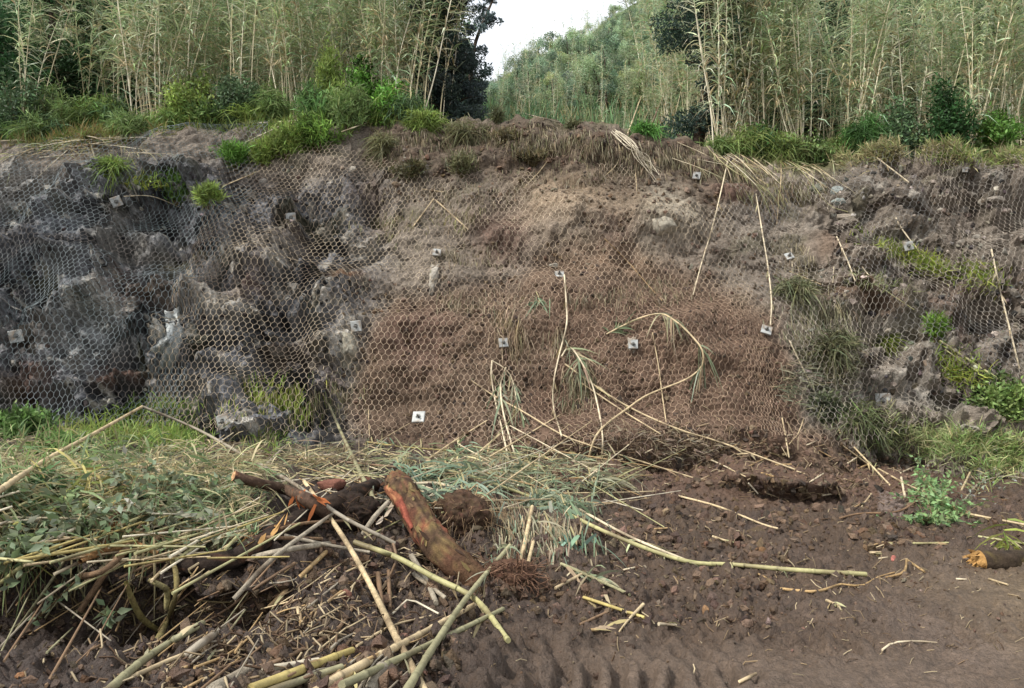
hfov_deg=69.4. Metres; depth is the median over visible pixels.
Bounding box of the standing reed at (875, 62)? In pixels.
[857,0,903,122]
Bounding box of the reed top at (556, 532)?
[516,511,580,544]
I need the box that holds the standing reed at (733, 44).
[715,0,755,120]
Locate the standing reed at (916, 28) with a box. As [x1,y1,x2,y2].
[890,0,945,111]
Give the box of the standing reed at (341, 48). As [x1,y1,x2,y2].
[331,14,356,88]
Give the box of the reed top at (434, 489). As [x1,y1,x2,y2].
[372,474,460,526]
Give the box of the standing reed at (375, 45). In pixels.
[362,1,389,86]
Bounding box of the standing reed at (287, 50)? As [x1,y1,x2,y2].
[258,0,306,99]
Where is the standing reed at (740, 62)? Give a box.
[725,3,764,133]
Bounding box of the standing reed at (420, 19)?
[404,0,445,96]
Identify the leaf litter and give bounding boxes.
[0,410,305,616]
[209,362,875,568]
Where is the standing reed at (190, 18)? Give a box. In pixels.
[156,0,208,113]
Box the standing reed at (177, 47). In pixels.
[158,7,191,112]
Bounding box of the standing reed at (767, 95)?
[758,36,775,131]
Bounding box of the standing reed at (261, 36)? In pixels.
[251,1,272,82]
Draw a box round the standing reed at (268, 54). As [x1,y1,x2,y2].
[234,0,282,103]
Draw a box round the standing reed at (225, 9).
[200,0,234,90]
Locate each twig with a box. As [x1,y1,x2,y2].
[0,588,31,654]
[0,611,34,648]
[3,600,44,661]
[7,546,51,612]
[15,565,46,605]
[21,593,54,636]
[30,601,82,634]
[44,586,102,687]
[44,597,60,617]
[46,627,73,653]
[55,599,110,641]
[76,629,112,663]
[84,589,125,643]
[86,573,133,656]
[88,637,113,651]
[108,566,152,593]
[115,540,150,631]
[119,556,175,578]
[125,581,173,643]
[152,604,186,621]
[155,572,193,600]
[158,566,198,630]
[158,602,206,641]
[158,612,213,655]
[162,568,204,594]
[165,665,187,681]
[176,578,206,604]
[184,669,221,687]
[188,609,244,657]
[191,639,229,662]
[193,638,248,668]
[197,591,219,601]
[201,659,235,687]
[205,562,295,622]
[207,609,245,660]
[208,645,261,673]
[220,582,267,595]
[224,591,247,623]
[230,605,278,686]
[231,584,276,612]
[234,612,262,653]
[235,563,256,601]
[242,558,277,595]
[255,599,357,665]
[260,598,300,609]
[269,574,306,583]
[277,604,305,613]
[280,569,330,602]
[288,582,337,623]
[296,559,351,586]
[296,606,310,627]
[303,674,313,678]
[304,667,327,675]
[319,605,343,617]
[320,560,370,583]
[320,562,367,605]
[320,626,347,649]
[324,558,347,578]
[330,632,354,649]
[346,611,374,628]
[348,571,402,583]
[355,615,430,646]
[358,651,394,687]
[370,654,382,666]
[375,571,383,603]
[385,539,396,581]
[389,662,418,687]
[392,599,439,614]
[604,238,661,299]
[789,417,804,443]
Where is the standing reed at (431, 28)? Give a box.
[415,1,444,106]
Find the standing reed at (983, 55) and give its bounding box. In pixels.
[953,0,1005,142]
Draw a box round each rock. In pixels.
[258,178,266,184]
[652,216,676,235]
[809,182,827,193]
[830,186,843,193]
[831,198,845,205]
[837,214,855,219]
[907,189,919,200]
[959,206,968,214]
[988,196,1004,202]
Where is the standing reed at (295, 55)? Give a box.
[282,4,302,97]
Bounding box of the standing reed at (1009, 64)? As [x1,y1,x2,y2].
[998,1,1023,107]
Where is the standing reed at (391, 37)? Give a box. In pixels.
[373,1,407,87]
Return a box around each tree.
[0,0,97,116]
[0,0,135,119]
[52,0,209,123]
[96,0,223,103]
[194,0,282,93]
[287,1,407,88]
[367,0,477,92]
[376,469,483,586]
[402,0,493,122]
[463,0,503,107]
[480,80,499,102]
[486,78,501,94]
[486,87,497,103]
[495,82,529,105]
[501,55,531,94]
[510,86,527,105]
[515,50,539,91]
[523,60,545,81]
[528,41,546,67]
[534,65,557,99]
[535,71,565,104]
[537,31,563,72]
[538,39,562,59]
[538,51,570,87]
[545,36,582,82]
[547,37,580,72]
[550,70,581,101]
[556,51,602,96]
[557,51,577,75]
[558,26,587,59]
[564,83,583,107]
[565,36,587,54]
[575,67,608,96]
[577,54,615,105]
[579,22,593,36]
[579,39,600,55]
[580,31,603,58]
[581,35,599,50]
[591,29,619,59]
[594,43,626,106]
[597,34,623,60]
[601,19,622,45]
[607,4,624,19]
[607,70,640,107]
[612,11,622,20]
[613,25,639,43]
[616,9,643,41]
[617,40,649,71]
[617,67,642,93]
[621,68,665,106]
[625,9,658,48]
[628,0,640,9]
[628,63,656,88]
[635,50,666,73]
[637,43,678,79]
[639,90,659,107]
[645,36,671,71]
[647,0,771,146]
[648,60,668,87]
[651,60,684,93]
[655,71,674,85]
[657,83,683,106]
[663,73,694,103]
[668,60,695,102]
[683,73,701,103]
[760,0,926,139]
[761,0,870,129]
[812,0,1005,122]
[927,0,1020,80]
[929,0,1023,138]
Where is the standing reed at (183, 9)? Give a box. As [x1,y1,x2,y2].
[150,0,208,112]
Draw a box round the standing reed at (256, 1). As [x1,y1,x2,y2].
[241,0,267,103]
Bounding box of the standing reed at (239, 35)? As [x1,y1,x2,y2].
[224,0,259,78]
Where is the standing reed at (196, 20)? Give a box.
[171,5,215,87]
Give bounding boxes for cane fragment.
[588,625,615,631]
[657,621,682,628]
[712,535,728,541]
[738,672,756,683]
[825,599,845,609]
[870,551,881,555]
[907,559,928,572]
[988,578,1007,585]
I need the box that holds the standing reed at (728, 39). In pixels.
[709,0,743,125]
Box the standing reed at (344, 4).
[334,0,359,82]
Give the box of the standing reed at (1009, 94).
[997,3,1023,117]
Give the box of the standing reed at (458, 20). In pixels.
[433,0,482,119]
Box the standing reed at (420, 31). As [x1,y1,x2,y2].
[406,0,447,89]
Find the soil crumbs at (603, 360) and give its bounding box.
[342,107,790,455]
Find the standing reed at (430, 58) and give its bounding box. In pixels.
[415,0,446,104]
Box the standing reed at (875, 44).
[856,2,894,111]
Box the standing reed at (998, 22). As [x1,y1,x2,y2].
[970,0,1023,147]
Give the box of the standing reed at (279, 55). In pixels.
[260,0,297,105]
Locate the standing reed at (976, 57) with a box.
[953,0,1001,112]
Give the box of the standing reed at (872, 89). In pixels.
[842,0,912,122]
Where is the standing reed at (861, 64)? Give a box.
[836,1,881,137]
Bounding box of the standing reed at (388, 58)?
[370,1,399,82]
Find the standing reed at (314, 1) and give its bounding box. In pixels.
[280,0,331,93]
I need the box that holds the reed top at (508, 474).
[487,455,538,481]
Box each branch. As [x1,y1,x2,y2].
[0,472,53,512]
[0,498,75,596]
[0,512,56,568]
[9,466,155,539]
[13,469,91,507]
[13,543,40,567]
[21,483,147,566]
[27,574,81,625]
[29,443,111,466]
[37,144,74,177]
[38,436,129,468]
[52,488,205,546]
[72,476,176,538]
[73,494,159,553]
[77,526,150,612]
[79,547,132,579]
[88,444,144,498]
[93,598,131,629]
[100,519,117,543]
[107,433,179,463]
[111,453,206,507]
[121,461,223,502]
[124,471,206,511]
[124,580,158,631]
[134,515,163,529]
[137,500,257,555]
[139,462,243,504]
[143,492,212,542]
[144,443,257,553]
[144,531,180,557]
[147,578,170,609]
[149,553,179,650]
[157,469,227,472]
[177,472,256,514]
[189,446,284,554]
[191,478,268,506]
[206,664,254,687]
[214,526,231,550]
[225,535,322,540]
[231,471,330,520]
[232,512,333,599]
[237,517,261,543]
[251,541,331,560]
[280,519,343,529]
[284,534,369,553]
[302,480,427,687]
[361,500,389,534]
[362,661,387,687]
[409,553,437,605]
[412,572,447,598]
[510,110,560,122]
[777,157,787,219]
[839,496,921,518]
[876,489,995,527]
[889,468,980,513]
[900,477,905,496]
[905,453,989,518]
[949,463,1016,505]
[964,475,1023,498]
[971,518,1023,549]
[987,441,1023,481]
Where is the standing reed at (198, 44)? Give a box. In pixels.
[183,0,215,99]
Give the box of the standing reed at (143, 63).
[116,0,162,120]
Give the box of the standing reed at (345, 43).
[325,1,359,82]
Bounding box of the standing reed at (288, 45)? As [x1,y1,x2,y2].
[264,1,309,113]
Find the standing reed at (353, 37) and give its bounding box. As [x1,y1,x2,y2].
[334,0,379,86]
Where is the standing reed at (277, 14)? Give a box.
[255,0,298,90]
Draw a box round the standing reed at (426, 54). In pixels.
[409,14,438,103]
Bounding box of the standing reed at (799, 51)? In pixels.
[774,0,819,131]
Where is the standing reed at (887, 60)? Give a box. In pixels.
[878,0,916,116]
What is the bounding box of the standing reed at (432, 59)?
[415,2,442,111]
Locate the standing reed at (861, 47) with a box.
[841,0,886,116]
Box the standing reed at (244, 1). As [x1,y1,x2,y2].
[223,0,259,83]
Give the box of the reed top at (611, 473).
[584,465,640,498]
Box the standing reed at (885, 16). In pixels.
[843,0,915,122]
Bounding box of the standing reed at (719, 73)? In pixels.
[691,0,741,134]
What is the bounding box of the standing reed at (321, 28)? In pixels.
[312,0,333,58]
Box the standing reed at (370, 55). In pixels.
[353,0,385,88]
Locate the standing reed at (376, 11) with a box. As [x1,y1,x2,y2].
[361,0,400,88]
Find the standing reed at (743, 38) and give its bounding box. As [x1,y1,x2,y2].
[726,0,758,123]
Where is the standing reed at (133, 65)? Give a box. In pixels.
[104,0,151,122]
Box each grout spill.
[150,307,183,372]
[339,331,357,368]
[428,263,439,295]
[627,337,635,353]
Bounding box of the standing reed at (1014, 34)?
[989,0,1023,120]
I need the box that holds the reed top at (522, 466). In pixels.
[483,453,564,483]
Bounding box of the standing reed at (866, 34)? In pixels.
[836,0,893,122]
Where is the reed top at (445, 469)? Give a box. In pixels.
[416,453,480,486]
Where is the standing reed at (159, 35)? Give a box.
[134,0,180,116]
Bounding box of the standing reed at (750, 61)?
[725,0,768,138]
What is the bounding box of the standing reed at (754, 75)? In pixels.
[737,7,769,126]
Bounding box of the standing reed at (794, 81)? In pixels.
[772,10,817,144]
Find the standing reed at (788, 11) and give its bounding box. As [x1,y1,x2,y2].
[771,1,819,130]
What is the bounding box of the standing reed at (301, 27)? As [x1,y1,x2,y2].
[285,0,320,82]
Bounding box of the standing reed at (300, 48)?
[282,0,315,78]
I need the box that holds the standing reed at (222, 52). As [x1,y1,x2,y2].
[203,0,253,97]
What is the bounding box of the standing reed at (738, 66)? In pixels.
[717,0,758,133]
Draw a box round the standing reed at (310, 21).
[283,0,327,62]
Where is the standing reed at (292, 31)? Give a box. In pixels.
[282,0,308,94]
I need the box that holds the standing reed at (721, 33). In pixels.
[697,0,741,111]
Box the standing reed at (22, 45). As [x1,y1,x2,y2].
[0,0,47,109]
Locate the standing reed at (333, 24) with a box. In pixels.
[306,0,354,70]
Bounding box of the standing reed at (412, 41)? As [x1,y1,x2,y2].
[395,2,431,92]
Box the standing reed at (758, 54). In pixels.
[734,0,797,137]
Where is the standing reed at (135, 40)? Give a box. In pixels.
[112,0,154,117]
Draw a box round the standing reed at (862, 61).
[827,0,895,124]
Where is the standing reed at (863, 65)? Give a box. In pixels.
[840,0,878,120]
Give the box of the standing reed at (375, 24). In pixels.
[360,0,395,70]
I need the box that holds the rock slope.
[0,114,1023,480]
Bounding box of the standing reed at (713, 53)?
[705,2,738,136]
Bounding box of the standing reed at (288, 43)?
[256,0,303,111]
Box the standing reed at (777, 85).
[760,1,795,125]
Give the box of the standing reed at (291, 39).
[283,2,303,105]
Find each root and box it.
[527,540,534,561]
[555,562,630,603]
[780,571,894,592]
[885,559,907,578]
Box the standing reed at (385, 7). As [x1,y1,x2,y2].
[369,0,396,88]
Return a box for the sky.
[365,0,636,80]
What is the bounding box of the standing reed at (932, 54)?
[915,0,954,125]
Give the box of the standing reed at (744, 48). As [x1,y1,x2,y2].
[728,0,764,125]
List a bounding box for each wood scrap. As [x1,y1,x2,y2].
[14,672,24,679]
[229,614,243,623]
[317,478,346,491]
[340,589,351,600]
[702,605,708,613]
[755,547,765,551]
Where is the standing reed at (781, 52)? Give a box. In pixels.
[760,0,805,127]
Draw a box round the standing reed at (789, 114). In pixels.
[754,1,801,132]
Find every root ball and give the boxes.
[321,486,387,532]
[428,484,514,538]
[477,548,553,598]
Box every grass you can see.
[0,109,1023,490]
[289,113,927,438]
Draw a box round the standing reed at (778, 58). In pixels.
[747,0,799,142]
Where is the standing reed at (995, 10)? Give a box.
[981,0,1017,117]
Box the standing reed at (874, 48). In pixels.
[847,0,903,119]
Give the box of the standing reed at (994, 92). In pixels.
[975,0,1006,115]
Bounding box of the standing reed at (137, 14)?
[116,0,157,132]
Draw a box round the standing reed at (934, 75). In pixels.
[918,40,948,135]
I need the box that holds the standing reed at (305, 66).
[289,0,332,89]
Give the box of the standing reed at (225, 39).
[205,0,246,81]
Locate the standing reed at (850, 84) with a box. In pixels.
[827,0,872,123]
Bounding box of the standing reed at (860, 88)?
[836,0,876,133]
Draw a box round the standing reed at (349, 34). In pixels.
[332,4,362,74]
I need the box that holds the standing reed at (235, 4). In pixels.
[218,1,244,75]
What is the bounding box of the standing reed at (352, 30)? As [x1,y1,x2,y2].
[329,3,367,91]
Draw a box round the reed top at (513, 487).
[504,477,567,494]
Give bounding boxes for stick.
[124,195,179,207]
[127,639,227,680]
[183,622,230,657]
[220,171,259,188]
[268,550,327,609]
[299,590,342,622]
[382,569,391,609]
[413,198,433,226]
[435,199,466,231]
[519,505,533,559]
[579,609,613,625]
[607,603,644,631]
[781,417,789,457]
[836,236,855,281]
[843,445,870,466]
[877,157,908,182]
[881,640,936,650]
[895,217,923,256]
[959,471,976,490]
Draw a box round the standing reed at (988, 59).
[971,0,1006,118]
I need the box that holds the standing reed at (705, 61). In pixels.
[682,0,728,132]
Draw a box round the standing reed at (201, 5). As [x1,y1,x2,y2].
[171,0,222,79]
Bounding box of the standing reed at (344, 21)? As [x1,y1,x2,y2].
[319,0,362,79]
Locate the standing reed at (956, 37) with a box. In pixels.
[934,0,974,119]
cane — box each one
[0,136,142,174]
[0,405,142,493]
[0,490,21,497]
[0,499,49,516]
[0,506,12,511]
[0,518,41,524]
[0,526,38,529]
[0,527,93,585]
[0,537,70,550]
[0,546,64,591]
[0,557,32,563]
[1,516,98,519]
[3,523,125,564]
[15,556,65,629]
[16,539,137,559]
[17,147,86,156]
[18,494,46,505]
[22,146,86,157]
[24,551,118,566]
[28,144,95,158]
[33,521,141,560]
[37,516,159,604]
[38,497,164,541]
[39,149,85,160]
[49,520,187,563]
[51,490,162,505]
[51,493,125,536]
[53,142,117,157]
[53,519,168,575]
[57,504,115,538]
[60,526,197,561]
[61,536,96,540]
[62,504,193,546]
[68,532,191,591]
[78,541,158,563]
[79,485,123,495]
[79,487,121,508]
[79,521,151,588]
[83,143,149,155]
[87,506,149,513]
[87,551,211,562]
[88,137,172,141]
[91,135,119,153]
[91,544,205,547]
[101,461,174,471]
[102,539,164,574]
[103,620,205,687]
[108,471,242,548]
[109,556,210,561]
[115,534,190,556]
[120,541,185,551]
[122,152,173,160]
[122,524,251,537]
[124,549,225,567]
[129,473,253,521]
[134,507,198,525]
[134,529,212,554]
[143,406,395,543]
[143,527,260,559]
[147,432,233,491]
[150,469,261,582]
[151,513,207,514]
[157,514,267,550]
[160,537,213,573]
[165,503,258,540]
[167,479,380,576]
[169,522,229,558]
[171,522,300,594]
[172,520,288,544]
[175,496,265,560]
[183,463,314,545]
[188,503,295,570]
[190,475,295,551]
[197,448,481,482]
[201,511,283,540]
[207,556,289,558]
[218,497,259,522]
[224,482,287,550]
[247,647,354,687]
[261,657,318,670]
[268,664,345,687]
[274,438,386,540]
[276,472,380,481]
[295,465,359,482]
[295,467,381,502]
[296,472,361,481]
[299,478,391,521]
[300,423,409,485]
[312,451,381,494]
[313,448,390,474]
[313,602,477,687]
[327,490,430,506]
[328,404,379,510]
[331,452,437,490]
[337,465,435,500]
[338,607,504,687]
[346,446,419,484]
[352,540,510,643]
[363,444,427,465]
[364,473,498,537]
[366,441,454,451]
[403,543,521,687]
[412,431,528,477]
[414,481,512,505]
[426,420,486,459]
[426,455,522,460]
[440,459,542,481]
[441,506,542,512]
[443,439,572,485]
[444,461,566,493]
[446,408,520,492]
[457,443,537,488]
[466,473,866,577]
[471,380,691,477]
[473,446,585,464]
[475,433,500,454]
[480,456,527,491]
[481,422,590,498]
[484,414,560,459]
[485,367,516,457]
[486,498,587,500]
[490,360,509,455]
[492,360,529,427]
[503,497,536,508]
[510,425,603,475]
[515,500,621,503]
[534,453,645,497]
[535,453,540,492]
[538,490,664,493]
[540,454,664,527]
[552,274,567,436]
[552,450,672,469]
[554,573,582,589]
[556,475,651,478]
[561,338,607,453]
[564,363,794,469]
[568,503,682,557]
[570,461,620,465]
[578,448,685,500]
[581,382,660,433]
[582,444,628,481]
[582,596,644,618]
[586,497,650,506]
[588,306,721,457]
[589,490,680,504]
[603,499,642,510]
[613,131,655,178]
[614,134,651,171]
[616,131,654,181]
[627,97,640,133]
[652,97,662,122]
[652,332,666,421]
[671,493,777,528]
[672,158,726,182]
[677,142,734,173]
[692,161,727,295]
[699,159,765,177]
[705,144,760,192]
[718,157,762,170]
[719,155,782,217]
[723,154,778,225]
[723,155,784,216]
[726,153,778,207]
[734,151,778,187]
[750,156,779,183]
[755,193,773,325]
[775,163,825,169]
[779,159,847,216]
[781,160,836,193]
[783,158,825,179]
[786,160,826,202]
[789,341,814,391]
[798,162,832,183]
[811,165,851,190]
[853,447,890,485]
[877,468,923,492]
[889,542,948,544]
[939,340,1020,392]
[945,349,997,385]
[970,513,1023,526]
[978,535,1023,547]
[991,249,1020,368]
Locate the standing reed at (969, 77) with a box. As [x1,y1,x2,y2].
[942,0,996,141]
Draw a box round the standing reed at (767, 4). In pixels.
[736,1,786,125]
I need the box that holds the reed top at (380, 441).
[368,437,393,447]
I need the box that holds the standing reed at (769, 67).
[740,0,791,140]
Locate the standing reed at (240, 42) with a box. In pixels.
[221,1,268,86]
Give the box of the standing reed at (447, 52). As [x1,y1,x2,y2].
[434,0,464,119]
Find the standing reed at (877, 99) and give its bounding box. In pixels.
[848,0,893,122]
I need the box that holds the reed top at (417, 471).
[410,464,440,481]
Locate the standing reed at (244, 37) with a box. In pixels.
[227,0,268,78]
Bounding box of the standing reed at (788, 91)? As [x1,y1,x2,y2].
[772,0,817,133]
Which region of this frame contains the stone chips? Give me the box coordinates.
[0,154,1023,429]
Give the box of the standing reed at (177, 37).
[162,0,196,104]
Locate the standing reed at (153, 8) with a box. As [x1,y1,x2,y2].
[118,0,167,122]
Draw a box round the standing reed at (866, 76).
[844,0,888,124]
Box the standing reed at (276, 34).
[261,0,296,100]
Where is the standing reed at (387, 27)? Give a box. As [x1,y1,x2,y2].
[370,0,400,83]
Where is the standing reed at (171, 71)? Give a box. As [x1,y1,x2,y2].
[152,0,188,105]
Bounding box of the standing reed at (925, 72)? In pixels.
[908,2,948,138]
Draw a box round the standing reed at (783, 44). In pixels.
[752,0,824,128]
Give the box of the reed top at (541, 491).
[516,479,582,505]
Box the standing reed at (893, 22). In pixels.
[875,0,914,123]
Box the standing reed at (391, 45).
[369,0,403,74]
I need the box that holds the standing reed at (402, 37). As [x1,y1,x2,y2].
[388,0,417,67]
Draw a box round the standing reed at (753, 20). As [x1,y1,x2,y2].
[717,2,767,130]
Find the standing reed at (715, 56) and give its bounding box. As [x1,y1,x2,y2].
[688,0,736,137]
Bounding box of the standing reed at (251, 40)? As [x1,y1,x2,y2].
[230,0,273,94]
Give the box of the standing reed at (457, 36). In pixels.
[427,0,479,119]
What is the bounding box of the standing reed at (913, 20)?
[896,0,933,122]
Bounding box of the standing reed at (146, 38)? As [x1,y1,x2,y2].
[129,0,167,102]
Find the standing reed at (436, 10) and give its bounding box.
[404,1,461,106]
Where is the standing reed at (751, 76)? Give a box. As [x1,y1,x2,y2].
[734,4,767,118]
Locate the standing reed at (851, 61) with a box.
[826,0,869,138]
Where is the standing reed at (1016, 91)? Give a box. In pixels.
[996,4,1023,143]
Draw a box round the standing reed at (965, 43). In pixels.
[940,0,994,96]
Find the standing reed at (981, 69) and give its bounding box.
[957,0,1001,115]
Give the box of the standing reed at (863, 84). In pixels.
[849,34,879,117]
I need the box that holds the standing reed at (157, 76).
[144,15,183,114]
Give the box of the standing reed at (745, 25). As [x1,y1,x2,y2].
[736,0,765,124]
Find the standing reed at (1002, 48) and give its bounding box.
[966,0,1023,146]
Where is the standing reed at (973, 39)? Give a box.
[957,0,989,98]
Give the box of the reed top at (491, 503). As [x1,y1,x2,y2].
[476,493,512,516]
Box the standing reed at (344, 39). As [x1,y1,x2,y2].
[328,1,363,79]
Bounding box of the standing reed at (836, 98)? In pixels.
[808,37,846,127]
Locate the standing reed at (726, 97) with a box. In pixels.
[712,41,741,140]
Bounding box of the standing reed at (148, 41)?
[129,0,166,127]
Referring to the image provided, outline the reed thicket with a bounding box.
[0,0,1023,145]
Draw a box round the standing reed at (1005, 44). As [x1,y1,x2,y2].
[984,0,1021,117]
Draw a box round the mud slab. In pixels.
[875,490,907,515]
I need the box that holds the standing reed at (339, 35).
[328,0,345,89]
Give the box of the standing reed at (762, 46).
[741,1,786,119]
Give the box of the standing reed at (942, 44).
[923,0,957,88]
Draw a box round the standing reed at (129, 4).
[115,0,160,114]
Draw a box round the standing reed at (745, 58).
[721,3,768,135]
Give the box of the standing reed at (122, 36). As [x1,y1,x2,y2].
[90,0,149,115]
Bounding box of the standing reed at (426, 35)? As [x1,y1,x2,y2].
[407,0,444,102]
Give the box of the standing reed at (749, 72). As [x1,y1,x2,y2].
[733,4,772,122]
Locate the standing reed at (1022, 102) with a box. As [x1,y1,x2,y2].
[1005,50,1023,123]
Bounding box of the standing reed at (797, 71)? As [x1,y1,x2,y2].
[775,0,818,140]
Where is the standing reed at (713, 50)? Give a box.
[697,0,747,139]
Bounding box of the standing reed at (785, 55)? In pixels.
[764,0,808,133]
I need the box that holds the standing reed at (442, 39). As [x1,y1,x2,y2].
[418,0,467,109]
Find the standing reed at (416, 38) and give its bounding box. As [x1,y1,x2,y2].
[396,0,435,87]
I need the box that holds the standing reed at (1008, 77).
[990,2,1022,120]
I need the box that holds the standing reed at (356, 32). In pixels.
[338,0,369,71]
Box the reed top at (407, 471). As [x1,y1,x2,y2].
[387,454,431,485]
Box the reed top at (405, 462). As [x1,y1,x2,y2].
[350,442,427,470]
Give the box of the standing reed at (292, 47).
[277,2,307,104]
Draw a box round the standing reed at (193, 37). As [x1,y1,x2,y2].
[168,0,226,89]
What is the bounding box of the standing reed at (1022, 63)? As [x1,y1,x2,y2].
[991,1,1023,146]
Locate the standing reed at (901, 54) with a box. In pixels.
[883,0,918,112]
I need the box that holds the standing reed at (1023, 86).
[1006,6,1023,118]
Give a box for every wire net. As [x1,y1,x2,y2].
[0,121,267,424]
[142,127,786,449]
[710,141,1023,445]
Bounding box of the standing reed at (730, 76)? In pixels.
[696,0,751,130]
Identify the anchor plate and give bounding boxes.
[7,329,24,343]
[109,195,123,207]
[166,311,180,321]
[216,413,228,430]
[285,212,295,220]
[350,320,361,331]
[412,411,425,422]
[432,249,440,256]
[498,338,508,347]
[555,270,563,277]
[628,340,637,348]
[692,171,700,179]
[760,324,772,335]
[783,252,793,260]
[875,393,890,405]
[903,241,913,250]
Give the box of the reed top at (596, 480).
[574,464,618,501]
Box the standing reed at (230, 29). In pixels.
[218,0,247,77]
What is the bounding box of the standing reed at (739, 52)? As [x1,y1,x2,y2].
[726,5,758,134]
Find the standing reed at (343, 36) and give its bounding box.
[331,0,357,73]
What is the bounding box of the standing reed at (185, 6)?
[170,0,204,78]
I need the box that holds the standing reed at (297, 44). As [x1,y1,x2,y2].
[276,1,317,106]
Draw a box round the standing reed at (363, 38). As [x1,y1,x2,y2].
[342,0,380,78]
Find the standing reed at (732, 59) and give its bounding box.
[716,2,746,125]
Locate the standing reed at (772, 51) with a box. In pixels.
[746,0,790,128]
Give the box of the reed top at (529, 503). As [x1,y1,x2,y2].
[512,488,573,509]
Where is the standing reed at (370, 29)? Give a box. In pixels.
[354,3,387,63]
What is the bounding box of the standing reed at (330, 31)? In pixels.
[321,6,353,63]
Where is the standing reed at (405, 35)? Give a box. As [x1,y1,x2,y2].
[390,0,413,88]
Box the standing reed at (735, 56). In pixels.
[723,0,748,135]
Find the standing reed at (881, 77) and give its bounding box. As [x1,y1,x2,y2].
[872,2,900,121]
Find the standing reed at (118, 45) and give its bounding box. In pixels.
[100,1,137,97]
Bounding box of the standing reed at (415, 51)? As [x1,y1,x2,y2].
[387,0,438,99]
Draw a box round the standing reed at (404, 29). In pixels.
[385,0,418,93]
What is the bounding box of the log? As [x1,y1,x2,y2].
[963,549,1023,569]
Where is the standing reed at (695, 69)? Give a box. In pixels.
[665,0,714,139]
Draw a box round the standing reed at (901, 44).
[882,0,917,111]
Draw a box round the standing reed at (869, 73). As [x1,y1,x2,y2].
[862,33,881,121]
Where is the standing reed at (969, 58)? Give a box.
[951,0,995,143]
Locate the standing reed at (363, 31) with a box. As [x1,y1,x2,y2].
[348,0,380,79]
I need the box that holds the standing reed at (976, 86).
[968,0,997,131]
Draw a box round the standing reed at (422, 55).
[399,0,433,96]
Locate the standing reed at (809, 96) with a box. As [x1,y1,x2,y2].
[787,0,838,135]
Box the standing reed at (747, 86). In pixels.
[724,4,769,123]
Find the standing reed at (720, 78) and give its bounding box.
[700,4,734,136]
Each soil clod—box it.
[277,578,290,589]
[317,547,333,557]
[337,614,348,619]
[530,633,537,638]
[548,563,558,569]
[573,561,582,566]
[593,672,598,679]
[598,545,608,551]
[609,576,620,580]
[610,638,621,642]
[619,560,630,566]
[620,511,633,520]
[625,643,634,648]
[641,612,653,619]
[654,508,664,516]
[658,536,663,542]
[663,535,673,542]
[674,543,681,548]
[738,578,745,582]
[748,550,761,557]
[748,558,756,563]
[755,498,767,504]
[789,514,800,520]
[800,525,809,529]
[812,502,823,511]
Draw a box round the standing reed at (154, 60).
[135,0,175,117]
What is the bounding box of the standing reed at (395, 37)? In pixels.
[378,0,413,82]
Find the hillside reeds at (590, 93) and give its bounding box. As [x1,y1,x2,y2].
[491,0,733,137]
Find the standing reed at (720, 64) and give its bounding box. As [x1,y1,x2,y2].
[689,1,737,129]
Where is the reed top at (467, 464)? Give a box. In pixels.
[425,451,499,481]
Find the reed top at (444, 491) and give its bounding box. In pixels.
[431,483,462,504]
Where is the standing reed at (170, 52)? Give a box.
[153,1,183,90]
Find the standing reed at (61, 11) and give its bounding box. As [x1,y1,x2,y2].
[16,0,81,94]
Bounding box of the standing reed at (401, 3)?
[386,0,412,81]
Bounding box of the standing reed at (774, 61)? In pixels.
[740,0,799,133]
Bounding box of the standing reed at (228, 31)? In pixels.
[213,0,247,84]
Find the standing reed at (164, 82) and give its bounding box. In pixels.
[148,0,179,105]
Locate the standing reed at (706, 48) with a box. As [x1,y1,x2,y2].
[690,0,725,132]
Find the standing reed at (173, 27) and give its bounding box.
[159,0,193,82]
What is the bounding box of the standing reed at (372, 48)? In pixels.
[365,0,383,84]
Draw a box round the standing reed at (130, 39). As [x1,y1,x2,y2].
[107,0,153,90]
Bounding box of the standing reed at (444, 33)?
[411,0,476,102]
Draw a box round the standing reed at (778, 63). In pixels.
[763,5,792,130]
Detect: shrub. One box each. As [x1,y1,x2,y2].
[0,52,48,139]
[0,113,18,139]
[0,115,45,139]
[0,399,60,439]
[2,115,60,144]
[2,461,86,515]
[17,73,86,134]
[25,428,97,459]
[26,110,81,139]
[59,86,139,132]
[65,87,107,130]
[70,97,139,128]
[72,88,145,129]
[79,153,135,198]
[96,108,159,150]
[131,104,203,130]
[138,99,223,129]
[149,167,197,205]
[154,64,218,123]
[181,93,225,127]
[182,98,223,127]
[190,179,232,211]
[200,67,265,128]
[207,136,253,170]
[213,96,254,129]
[216,99,276,127]
[241,132,277,167]
[245,78,295,126]
[260,119,312,161]
[282,105,358,152]
[290,74,332,118]
[291,86,336,120]
[303,28,348,121]
[319,75,381,133]
[336,40,415,125]
[347,97,373,123]
[355,128,401,169]
[365,92,411,126]
[367,85,424,125]
[368,87,438,119]
[373,81,436,126]
[384,152,432,183]
[391,104,450,137]
[432,115,496,148]
[441,148,479,177]
[486,103,507,123]
[487,123,529,144]
[507,143,558,166]
[563,114,585,132]
[626,119,676,146]
[696,131,745,155]
[702,120,779,162]
[738,119,786,160]
[755,125,814,168]
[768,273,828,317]
[771,132,818,159]
[784,126,840,166]
[784,136,824,166]
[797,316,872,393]
[798,138,845,166]
[807,388,854,424]
[809,136,852,159]
[819,129,863,162]
[827,104,896,156]
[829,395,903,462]
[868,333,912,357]
[877,83,936,158]
[889,127,935,151]
[915,67,986,149]
[920,310,954,344]
[957,363,1023,427]
[966,137,992,155]
[973,102,1023,148]
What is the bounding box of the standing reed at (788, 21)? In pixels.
[769,1,803,135]
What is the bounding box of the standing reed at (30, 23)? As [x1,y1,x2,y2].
[9,0,49,110]
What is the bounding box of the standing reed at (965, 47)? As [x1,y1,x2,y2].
[939,0,987,147]

